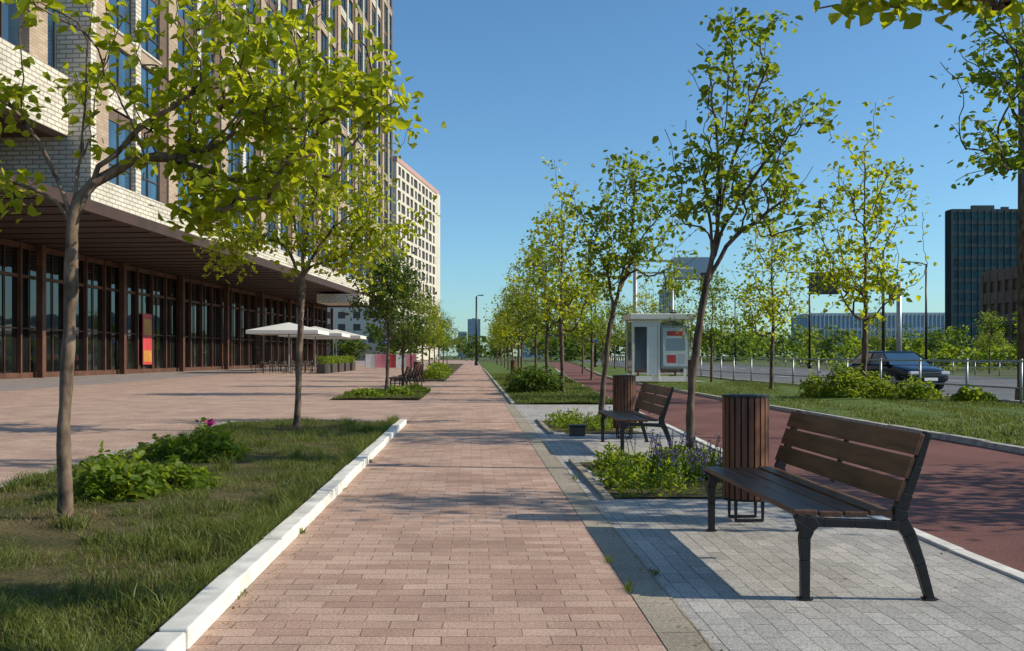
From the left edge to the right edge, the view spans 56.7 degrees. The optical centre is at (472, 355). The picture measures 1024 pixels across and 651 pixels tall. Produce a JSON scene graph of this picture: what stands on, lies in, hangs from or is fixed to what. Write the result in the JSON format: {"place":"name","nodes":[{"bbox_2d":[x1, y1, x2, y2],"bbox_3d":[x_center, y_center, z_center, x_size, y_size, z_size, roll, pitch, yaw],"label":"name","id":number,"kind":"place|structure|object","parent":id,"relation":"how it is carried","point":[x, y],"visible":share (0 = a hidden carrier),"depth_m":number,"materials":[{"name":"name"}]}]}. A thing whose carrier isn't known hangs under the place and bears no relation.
{"place":"outdoors","nodes":[
{"label":"outdoors","id":0,"kind":"place"},
{"bbox_2d":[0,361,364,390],"bbox_3d":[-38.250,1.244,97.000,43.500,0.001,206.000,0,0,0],"label":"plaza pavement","id":1,"kind":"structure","parent":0,"point":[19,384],"depth_m":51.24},
{"bbox_2d":[0,238,333,378],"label":"rust fins","id":2,"kind":"object","parent":1,"relation":"on","point":[42,251],"visible":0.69,"depth_m":70.84,"materials":[{"name":"brown metal"}]},
{"bbox_2d":[0,244,324,372],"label":"lobby glazing","id":3,"kind":"structure","parent":2,"relation":"on","point":[11,312],"depth_m":62.00,"materials":[{"name":"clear glass"}]},
{"bbox_2d":[142,313,151,364],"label":"posters","id":4,"kind":"object","parent":3,"relation":"attached to","point":[146,339],"visible":1,"depth_m":67.07},
{"bbox_2d":[0,169,375,307],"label":"soffit","id":5,"kind":"structure","parent":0,"point":[109,233],"depth_m":53.47,"materials":[{"name":"brown wood"}]},
{"bbox_2d":[0,114,50,136],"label":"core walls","id":6,"kind":"structure","parent":5,"relation":"on","point":[22,128],"depth_m":40.42,"materials":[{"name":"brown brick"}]},
{"bbox_2d":[0,0,391,298],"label":"cream bands","id":7,"kind":"object","parent":6,"relation":"on","point":[26,153],"visible":0.52,"depth_m":41.28,"materials":[{"name":"tile"}]},
{"bbox_2d":[19,0,391,280],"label":"beige brick piers","id":8,"kind":"structure","parent":6,"relation":"attached to","point":[34,40],"depth_m":50.29,"materials":[{"name":"beige brick"}]},
{"bbox_2d":[3,0,390,287],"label":"window glass","id":9,"kind":"object","parent":8,"relation":"attached to","point":[10,30],"visible":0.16,"depth_m":48.31,"materials":[{"name":"blue glass"}]},
{"bbox_2d":[109,0,391,281],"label":"white fins","id":10,"kind":"object","parent":8,"relation":"attached to","point":[114,102],"visible":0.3,"depth_m":75.78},
{"bbox_2d":[109,0,392,286],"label":"brown piers","id":11,"kind":"structure","parent":6,"relation":"attached to","point":[113,116],"depth_m":72.85,"materials":[{"name":"brick"}]},
{"bbox_2d":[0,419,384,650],"bbox_3d":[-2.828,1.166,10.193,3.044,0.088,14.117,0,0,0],"label":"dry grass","id":12,"kind":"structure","parent":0,"point":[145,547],"depth_m":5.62,"materials":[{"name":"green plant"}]},
{"bbox_2d":[0,0,390,285],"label":"window frames","id":13,"kind":"structure","parent":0,"point":[54,43],"depth_m":63.51,"materials":[{"name":"black metal"}]},
{"bbox_2d":[0,415,400,650],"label":"lawn","id":14,"kind":"structure","parent":0,"point":[36,538],"depth_m":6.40,"materials":[{"name":"plant"}]},
{"bbox_2d":[72,440,220,503],"bbox_3d":[-3.064,1.023,8.261,1.444,0.507,1.362,0,0,24],"label":"peony bush","id":15,"kind":"object","parent":14,"relation":"on","point":[127,474],"visible":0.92,"depth_m":7.91,"materials":[{"name":"green plant"}]},
{"bbox_2d":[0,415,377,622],"bbox_3d":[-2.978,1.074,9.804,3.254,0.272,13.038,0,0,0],"label":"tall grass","id":16,"kind":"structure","parent":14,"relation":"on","point":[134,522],"depth_m":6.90,"materials":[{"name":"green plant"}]},
{"bbox_2d":[137,417,253,462],"bbox_3d":[-3.169,0.995,10.734,1.460,0.600,0.832,0,0,19],"label":"peony bush","id":17,"kind":"object","parent":14,"relation":"on","point":[182,446],"visible":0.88,"depth_m":10.63,"materials":[{"name":"green plant"}]},
{"bbox_2d":[0,0,446,520],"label":"linden tree","id":18,"kind":"object","parent":14,"relation":"on","point":[254,49],"visible":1,"depth_m":6.95,"materials":[{"name":"green plant"}]},
{"bbox_2d":[172,20,440,426],"bbox_3d":[-2.728,-2.129,15.823,4.404,6.686,3.749,0,0,0],"label":"linden tree","id":19,"kind":"object","parent":14,"relation":"on","point":[245,236],"visible":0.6,"depth_m":15.54,"materials":[{"name":"green plant"}]},
{"bbox_2d":[0,360,466,569],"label":"plaza pavement","id":20,"kind":"structure","parent":0,"point":[116,416],"depth_m":22.96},
{"bbox_2d":[135,419,406,650],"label":"kerb","id":21,"kind":"structure","parent":20,"relation":"on","point":[187,626],"depth_m":5.19,"materials":[{"name":"concrete"}]},
{"bbox_2d":[246,322,328,372],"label":"cafe parasol","id":22,"kind":"object","parent":20,"relation":"on","point":[288,328],"visible":0.96,"depth_m":65.99,"materials":[{"name":"white fabric"}]},
{"bbox_2d":[250,360,324,372],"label":"cafe terrace furniture","id":23,"kind":"object","parent":20,"relation":"on","point":[309,363],"visible":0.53,"depth_m":68.97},
{"bbox_2d":[278,326,349,370],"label":"cafe parasol","id":24,"kind":"object","parent":20,"relation":"on","point":[334,334],"visible":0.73,"depth_m":76.68,"materials":[{"name":"white fabric"}]},
{"bbox_2d":[315,355,330,373],"bbox_3d":[-10.385,0.608,66.022,0.847,1.263,2.444,0,0,0],"label":"planter box","id":25,"kind":"object","parent":20,"relation":"on","point":[322,367],"visible":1,"depth_m":65.00,"materials":[{"name":"grey concrete"}]},
{"bbox_2d":[365,354,417,368],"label":"banner fence","id":26,"kind":"object","parent":20,"relation":"on","point":[375,361],"visible":0.86,"depth_m":83.98,"materials":[{"name":"red fabric"}]},
{"bbox_2d":[360,274,437,385],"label":"maple tree","id":27,"kind":"object","parent":20,"relation":"on","point":[407,331],"visible":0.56,"depth_m":37.94,"materials":[{"name":"green plant"}]},
{"bbox_2d":[317,294,368,304],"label":"entrance canopy","id":28,"kind":"object","parent":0,"point":[332,299],"visible":0.79,"depth_m":91.64,"materials":[{"name":"beige tile"}]},
{"bbox_2d":[333,387,430,398],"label":"grass","id":29,"kind":"structure","parent":0,"point":[420,395],"depth_m":27.04,"materials":[{"name":"green plant"}]},
{"bbox_2d":[187,360,667,650],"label":"footpath","id":30,"kind":"structure","parent":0,"point":[388,577],"depth_m":5.62,"materials":[{"name":"pink brick"}]},
{"bbox_2d":[237,459,660,599],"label":"weeds","id":31,"kind":"object","parent":30,"relation":"on","point":[607,560],"visible":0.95,"depth_m":5.38,"materials":[{"name":"green plant"}]},
{"bbox_2d":[478,362,715,650],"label":"edging strip","id":32,"kind":"object","parent":30,"relation":"on","point":[650,594],"visible":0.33,"depth_m":5.61,"materials":[{"name":"concrete"}]},
{"bbox_2d":[392,364,462,380],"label":"lawn","id":33,"kind":"structure","parent":0,"point":[454,367],"depth_m":77.15,"materials":[{"name":"plant"}]},
{"bbox_2d":[385,269,436,380],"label":"maple tree","id":34,"kind":"object","parent":33,"relation":"on","point":[415,330],"visible":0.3,"depth_m":45.96,"materials":[{"name":"green plant"}]},
{"bbox_2d":[398,290,454,373],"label":"maple tree","id":35,"kind":"object","parent":33,"relation":"on","point":[430,333],"visible":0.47,"depth_m":54.91,"materials":[{"name":"green plant"}]},
{"bbox_2d":[406,286,449,364],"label":"maple tree","id":36,"kind":"object","parent":33,"relation":"on","point":[439,328],"visible":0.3,"depth_m":64.97,"materials":[{"name":"green plant"}]},
{"bbox_2d":[421,361,453,378],"bbox_3d":[-2.126,0.834,57.403,1.984,1.083,18.386,0,0,0],"label":"shrub","id":37,"kind":"object","parent":33,"relation":"on","point":[442,370],"visible":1,"depth_m":49.74,"materials":[{"name":"green plant"}]},
{"bbox_2d":[479,362,608,403],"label":"lawn","id":38,"kind":"structure","parent":0,"point":[491,367],"depth_m":95.28,"materials":[{"name":"green plant"}]},
{"bbox_2d":[488,288,527,369],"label":"maple tree","id":39,"kind":"object","parent":38,"relation":"on","point":[490,325],"visible":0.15,"depth_m":79.95,"materials":[{"name":"green plant"}]},
{"bbox_2d":[489,280,531,359],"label":"maple tree","id":40,"kind":"object","parent":38,"relation":"on","point":[506,316],"visible":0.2,"depth_m":68.95,"materials":[{"name":"green plant"}]},
{"bbox_2d":[483,247,543,368],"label":"maple tree","id":41,"kind":"object","parent":38,"relation":"on","point":[500,326],"visible":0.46,"depth_m":51.80,"materials":[{"name":"green plant"}]},
{"bbox_2d":[488,284,551,369],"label":"maple tree","id":42,"kind":"object","parent":38,"relation":"on","point":[521,345],"visible":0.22,"depth_m":59.93,"materials":[{"name":"green plant"}]},
{"bbox_2d":[495,235,568,364],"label":"maple tree","id":43,"kind":"object","parent":38,"relation":"on","point":[536,328],"visible":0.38,"depth_m":44.91,"materials":[{"name":"green plant"}]},
{"bbox_2d":[499,363,565,392],"bbox_3d":[1.837,0.764,30.361,1.551,1.089,2.520,0,0,-32],"label":"shrub","id":44,"kind":"object","parent":38,"relation":"on","point":[538,380],"visible":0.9,"depth_m":29.82,"materials":[{"name":"green plant"}]},
{"bbox_2d":[491,230,605,374],"bbox_3d":[3.100,-1.887,37.662,4.352,6.223,3.668,0,0,-16],"label":"maple tree","id":45,"kind":"object","parent":38,"relation":"on","point":[517,322],"visible":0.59,"depth_m":37.41,"materials":[{"name":"green plant"}]},
{"bbox_2d":[490,373,612,402],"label":"grass","id":46,"kind":"structure","parent":38,"relation":"on","point":[583,394],"depth_m":27.62,"materials":[{"name":"green plant"}]},
{"bbox_2d":[513,157,627,392],"bbox_3d":[3.078,-2.554,29.817,3.683,7.556,4.049,0,0,4],"label":"maple tree","id":47,"kind":"object","parent":38,"relation":"on","point":[564,289],"visible":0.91,"depth_m":29.80,"materials":[{"name":"green plant"}]},
{"bbox_2d":[636,380,705,381],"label":"shelter pavement","id":48,"kind":"structure","parent":0,"point":[670,381],"depth_m":41.17,"materials":[{"name":"grey concrete"}]},
{"bbox_2d":[623,314,696,380],"bbox_3d":[8.450,-0.364,42.775,3.000,2.980,1.950,0,0,0],"label":"bus shelter","id":49,"kind":"object","parent":48,"relation":"on","point":[654,347],"visible":0.83,"depth_m":41.97,"materials":[{"name":"metal"}]},
{"bbox_2d":[393,0,1023,355],"label":"sky","id":50,"kind":"structure","parent":0,"point":[514,84],"materials":[{"name":"blue"}]},
{"bbox_2d":[440,356,1016,649],"bbox_3d":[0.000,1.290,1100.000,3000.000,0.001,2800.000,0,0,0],"label":"ground","id":51,"kind":"structure","parent":0,"point":[1008,373],"depth_m":111.12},
{"bbox_2d":[328,156,439,359],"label":"apartment tower","id":52,"kind":"structure","parent":51,"relation":"on","point":[427,252],"depth_m":259.81,"materials":[{"name":"beige concrete"}]},
{"bbox_2d":[328,167,433,342],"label":"windows","id":53,"kind":"structure","parent":52,"relation":"in","point":[356,327],"depth_m":247.93,"materials":[{"name":"glass"}]},
{"bbox_2d":[468,318,479,357],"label":"building","id":54,"kind":"structure","parent":51,"relation":"on","point":[471,326],"depth_m":520.00,"materials":[{"name":"glass"}]},
{"bbox_2d":[568,459,612,500],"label":"kerb","id":55,"kind":"structure","parent":51,"relation":"on","point":[595,485],"depth_m":9.15,"materials":[{"name":"concrete"}]},
{"bbox_2d":[328,318,967,361],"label":"distant tree belt","id":56,"kind":"object","parent":51,"relation":"on","point":[572,351],"visible":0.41,"depth_m":222.35,"materials":[{"name":"green plant"}]},
{"bbox_2d":[555,368,1023,581],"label":"kerb","id":57,"kind":"structure","parent":51,"relation":"on","point":[974,557],"depth_m":5.97,"materials":[{"name":"concrete"}]},
{"bbox_2d":[585,368,1023,453],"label":"kerb","id":58,"kind":"structure","parent":51,"relation":"on","point":[979,442],"depth_m":14.97,"materials":[{"name":"concrete"}]},
{"bbox_2d":[610,365,1023,403],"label":"kerb","id":59,"kind":"structure","parent":51,"relation":"on","point":[1003,400],"depth_m":40.87,"materials":[{"name":"concrete"}]},
{"bbox_2d":[791,313,903,357],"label":"office block","id":60,"kind":"structure","parent":51,"relation":"on","point":[839,320],"depth_m":330.00,"materials":[{"name":"glass"}]},
{"bbox_2d":[737,311,1016,370],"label":"roadside tree belt","id":61,"kind":"object","parent":51,"relation":"on","point":[977,354],"visible":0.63,"depth_m":107.38,"materials":[{"name":"green plant"}]},
{"bbox_2d":[861,306,893,350],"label":"maple tree","id":62,"kind":"object","parent":51,"relation":"on","point":[878,342],"visible":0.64,"depth_m":81.82,"materials":[{"name":"green plant"}]},
{"bbox_2d":[785,360,1016,375],"bbox_3d":[32.753,0.810,68.958,1.416,0.860,77.988,0,0,2],"label":"guard rail","id":63,"kind":"object","parent":51,"relation":"on","point":[952,366],"visible":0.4,"depth_m":62.43,"materials":[{"name":"grey metal"}]},
{"bbox_2d":[901,261,927,359],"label":"street lamp","id":64,"kind":"object","parent":51,"relation":"on","point":[926,355],"visible":0.72,"depth_m":69.94,"materials":[{"name":"black metal"}]},
{"bbox_2d":[904,313,944,358],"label":"office block","id":65,"kind":"structure","parent":51,"relation":"on","point":[917,320],"depth_m":359.87,"materials":[{"name":"glass"}]},
{"bbox_2d":[945,205,1017,357],"bbox_3d":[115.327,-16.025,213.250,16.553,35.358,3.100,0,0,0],"label":"glass tower","id":66,"kind":"structure","parent":51,"relation":"on","point":[979,239],"depth_m":212.00,"materials":[{"name":"blue glass"}]},
{"bbox_2d":[968,306,1010,373],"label":"maple tree","id":67,"kind":"object","parent":51,"relation":"on","point":[990,339],"visible":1,"depth_m":65.86,"materials":[{"name":"green plant"}]},
{"bbox_2d":[981,266,1017,365],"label":"building","id":68,"kind":"structure","parent":51,"relation":"on","point":[1004,297],"depth_m":121.39,"materials":[{"name":"brown brick"}]},
{"bbox_2d":[985,278,1016,359],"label":"windows","id":69,"kind":"structure","parent":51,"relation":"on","point":[1000,290],"depth_m":121.82,"materials":[{"name":"brown glass"}]},
{"bbox_2d":[514,405,1023,650],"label":"grey pavement","id":70,"kind":"structure","parent":0,"point":[731,568],"depth_m":5.26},
{"bbox_2d":[568,424,586,435],"bbox_3d":[1.620,1.157,14.700,0.270,0.165,0.210,0,0,0],"label":"ground light","id":71,"kind":"object","parent":70,"relation":"on","point":[576,429],"visible":1,"depth_m":14.61,"materials":[{"name":"metal"}]},
{"bbox_2d":[543,420,653,433],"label":"flower bed soil","id":72,"kind":"structure","parent":70,"relation":"on","point":[557,429],"depth_m":15.52,"materials":[{"name":"brown soil"}]},
{"bbox_2d":[544,406,648,430],"bbox_3d":[2.110,1.069,16.572,1.706,0.381,2.928,0,0,0],"label":"flower bed","id":73,"kind":"object","parent":72,"relation":"on","point":[567,419],"visible":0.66,"depth_m":16.32,"materials":[{"name":"green plant"}]},
{"bbox_2d":[559,146,708,415],"bbox_3d":[2.981,-1.312,17.419,2.723,5.110,2.130,0,0,0],"label":"linden tree","id":74,"kind":"object","parent":72,"relation":"on","point":[635,248],"visible":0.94,"depth_m":17.33,"materials":[{"name":"green plant"}]},
{"bbox_2d":[612,375,635,438],"bbox_3d":[2.270,0.765,14.200,0.354,0.946,0.300,0,0,0],"label":"litter bin","id":75,"kind":"object","parent":70,"relation":"on","point":[624,392],"visible":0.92,"depth_m":14.08,"materials":[{"name":"brown wood"}]},
{"bbox_2d":[599,382,673,455],"bbox_3d":[2.166,0.815,12.662,0.725,0.858,1.946,0,0,0],"label":"park bench","id":76,"kind":"object","parent":70,"relation":"on","point":[633,417],"visible":0.93,"depth_m":12.16,"materials":[{"name":"wood"}]},
{"bbox_2d":[579,462,721,497],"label":"flower bed soil","id":77,"kind":"structure","parent":70,"relation":"on","point":[614,493],"depth_m":8.63,"materials":[{"name":"brown soil"}]},
{"bbox_2d":[584,428,721,496],"bbox_3d":[1.988,1.032,9.574,1.598,0.464,2.827,0,0,0],"label":"flower bed","id":78,"kind":"object","parent":77,"relation":"on","point":[674,465],"visible":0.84,"depth_m":9.26,"materials":[{"name":"green plant"}]},
{"bbox_2d":[652,6,843,457],"bbox_3d":[3.001,-1.316,10.387,2.152,5.121,1.607,0,0,0],"label":"linden tree","id":79,"kind":"object","parent":77,"relation":"on","point":[738,191],"visible":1,"depth_m":10.29,"materials":[{"name":"green plant"}]},
{"bbox_2d":[722,394,769,521],"bbox_3d":[2.060,0.765,7.150,0.354,0.946,0.300,0,0,0],"label":"litter bin","id":80,"kind":"object","parent":70,"relation":"on","point":[745,430],"visible":0.94,"depth_m":7.03,"materials":[{"name":"brown wood"}]},
{"bbox_2d":[703,410,938,600],"bbox_3d":[1.997,0.815,5.765,0.725,0.858,1.946,0,0,0],"label":"park bench","id":81,"kind":"object","parent":70,"relation":"on","point":[805,502],"visible":1,"depth_m":5.24,"materials":[{"name":"wood"}]},
{"bbox_2d":[549,362,1023,571],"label":"cycle lane","id":82,"kind":"structure","parent":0,"point":[968,497],"depth_m":9.27,"materials":[{"name":"red asphalt"}]},
{"bbox_2d":[558,284,603,373],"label":"maple tree","id":83,"kind":"object","parent":82,"relation":"on","point":[581,340],"visible":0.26,"depth_m":61.97,"materials":[{"name":"green plant"}]},
{"bbox_2d":[564,266,624,379],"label":"maple tree","id":84,"kind":"object","parent":82,"relation":"on","point":[590,334],"visible":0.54,"depth_m":46.83,"materials":[{"name":"green plant"}]},
{"bbox_2d":[813,0,1023,30],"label":"linden tree","id":85,"kind":"object","parent":82,"relation":"on","point":[864,11],"visible":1,"depth_m":4.30,"materials":[{"name":"green plant"}]},
{"bbox_2d":[572,360,1016,399],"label":"road","id":86,"kind":"structure","parent":0,"point":[1004,393],"depth_m":54.69,"materials":[{"name":"grey asphalt"}]},
{"bbox_2d":[788,272,811,368],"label":"street lamp","id":87,"kind":"object","parent":86,"relation":"on","point":[809,345],"visible":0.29,"depth_m":89.91,"materials":[{"name":"black metal"}]},
{"bbox_2d":[807,272,901,350],"bbox_3d":[24.185,-2.010,59.885,5.970,6.500,0.570,0,0,0],"label":"traffic sign gantry","id":88,"kind":"object","parent":86,"relation":"on","point":[898,324],"visible":0.47,"depth_m":59.85,"materials":[{"name":"grey metal"}]},
{"bbox_2d":[870,247,884,350],"bbox_3d":[25.483,-2.810,60.000,1.365,8.100,0.330,0,0,0],"label":"street lamp","id":89,"kind":"object","parent":86,"relation":"on","point":[883,332],"visible":0.52,"depth_m":59.92,"materials":[{"name":"black metal"}]},
{"bbox_2d":[848,351,949,389],"bbox_3d":[16.102,0.550,36.186,1.993,1.440,4.571,0,0,-8],"label":"car","id":90,"kind":"object","parent":86,"relation":"on","point":[898,370],"visible":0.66,"depth_m":35.08,"materials":[{"name":"paint"}]},
{"bbox_2d":[1015,40,1023,400],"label":"utility pole","id":91,"kind":"object","parent":86,"relation":"on","point":[1020,311],"visible":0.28,"depth_m":23.93,"materials":[{"name":"green"}]},
{"bbox_2d":[571,361,1023,446],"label":"lawn","id":92,"kind":"structure","parent":0,"point":[611,370],"depth_m":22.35,"materials":[{"name":"green plant"}]},
{"bbox_2d":[598,291,625,368],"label":"maple tree","id":93,"kind":"object","parent":92,"relation":"on","point":[613,332],"visible":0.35,"depth_m":79.96,"materials":[{"name":"green plant"}]},
{"bbox_2d":[609,300,638,371],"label":"maple tree","id":94,"kind":"object","parent":92,"relation":"on","point":[619,337],"visible":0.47,"depth_m":67.99,"materials":[{"name":"green plant"}]},
{"bbox_2d":[617,270,662,372],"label":"maple tree","id":95,"kind":"object","parent":92,"relation":"on","point":[641,302],"visible":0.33,"depth_m":57.83,"materials":[{"name":"green plant"}]},
{"bbox_2d":[647,257,698,325],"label":"maple tree","id":96,"kind":"object","parent":92,"relation":"on","point":[682,293],"visible":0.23,"depth_m":48.96,"materials":[{"name":"green plant"}]},
{"bbox_2d":[633,257,712,313],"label":"traffic sign gantry","id":97,"kind":"object","parent":92,"relation":"on","point":[700,264],"visible":0.38,"depth_m":69.75,"materials":[{"name":"grey metal"}]},
{"bbox_2d":[668,265,756,381],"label":"maple tree","id":98,"kind":"object","parent":92,"relation":"on","point":[721,322],"visible":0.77,"depth_m":40.36,"materials":[{"name":"green plant"}]},
{"bbox_2d":[715,187,818,388],"bbox_3d":[10.174,-2.340,32.945,3.474,7.128,3.820,0,0,28],"label":"maple tree","id":99,"kind":"object","parent":92,"relation":"on","point":[770,307],"visible":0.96,"depth_m":32.59,"materials":[{"name":"green plant"}]},
{"bbox_2d":[609,356,1023,404],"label":"pedestrian railing","id":100,"kind":"object","parent":92,"relation":"on","point":[1021,361],"visible":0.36,"depth_m":29.38,"materials":[{"name":"grey metal"}]},
{"bbox_2d":[771,96,940,397],"bbox_3d":[10.349,-2.874,25.893,3.995,8.198,4.392,0,0,3],"label":"maple tree","id":101,"kind":"object","parent":92,"relation":"on","point":[882,282],"visible":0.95,"depth_m":25.48,"materials":[{"name":"green plant"}]},
{"bbox_2d":[798,352,944,399],"bbox_3d":[10.829,0.622,25.768,3.534,1.418,2.357,0,0,0],"label":"shrub","id":102,"kind":"object","parent":92,"relation":"on","point":[850,386],"visible":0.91,"depth_m":25.38,"materials":[{"name":"green plant"}]},
{"bbox_2d":[946,384,997,402],"bbox_3d":[12.829,1.010,24.169,1.540,0.597,0.936,0,0,-30],"label":"shrub","id":103,"kind":"object","parent":92,"relation":"on","point":[962,394],"visible":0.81,"depth_m":23.91,"materials":[{"name":"green plant"}]},
{"bbox_2d":[929,0,1023,188],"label":"maple tree","id":104,"kind":"object","parent":92,"relation":"on","point":[1000,161],"visible":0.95,"depth_m":14.02,"materials":[{"name":"green plant"}]},
{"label":"lawn","id":105,"kind":"structure","parent":0,"visible":0},
{"bbox_2d":[344,382,430,398],"bbox_3d":[-2.295,1.096,29.159,1.849,0.463,5.006,0,0,22],"label":"shrub","id":106,"kind":"object","parent":105,"relation":"on","point":[405,390],"visible":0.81,"depth_m":28.14,"materials":[{"name":"green plant"}]},
{"bbox_2d":[339,239,436,390],"bbox_3d":[-2.811,-1.275,30.022,2.700,4.997,2.690,0,0,41],"label":"linden tree","id":107,"kind":"object","parent":105,"relation":"on","point":[382,301],"visible":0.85,"depth_m":29.76,"materials":[{"name":"green plant"}]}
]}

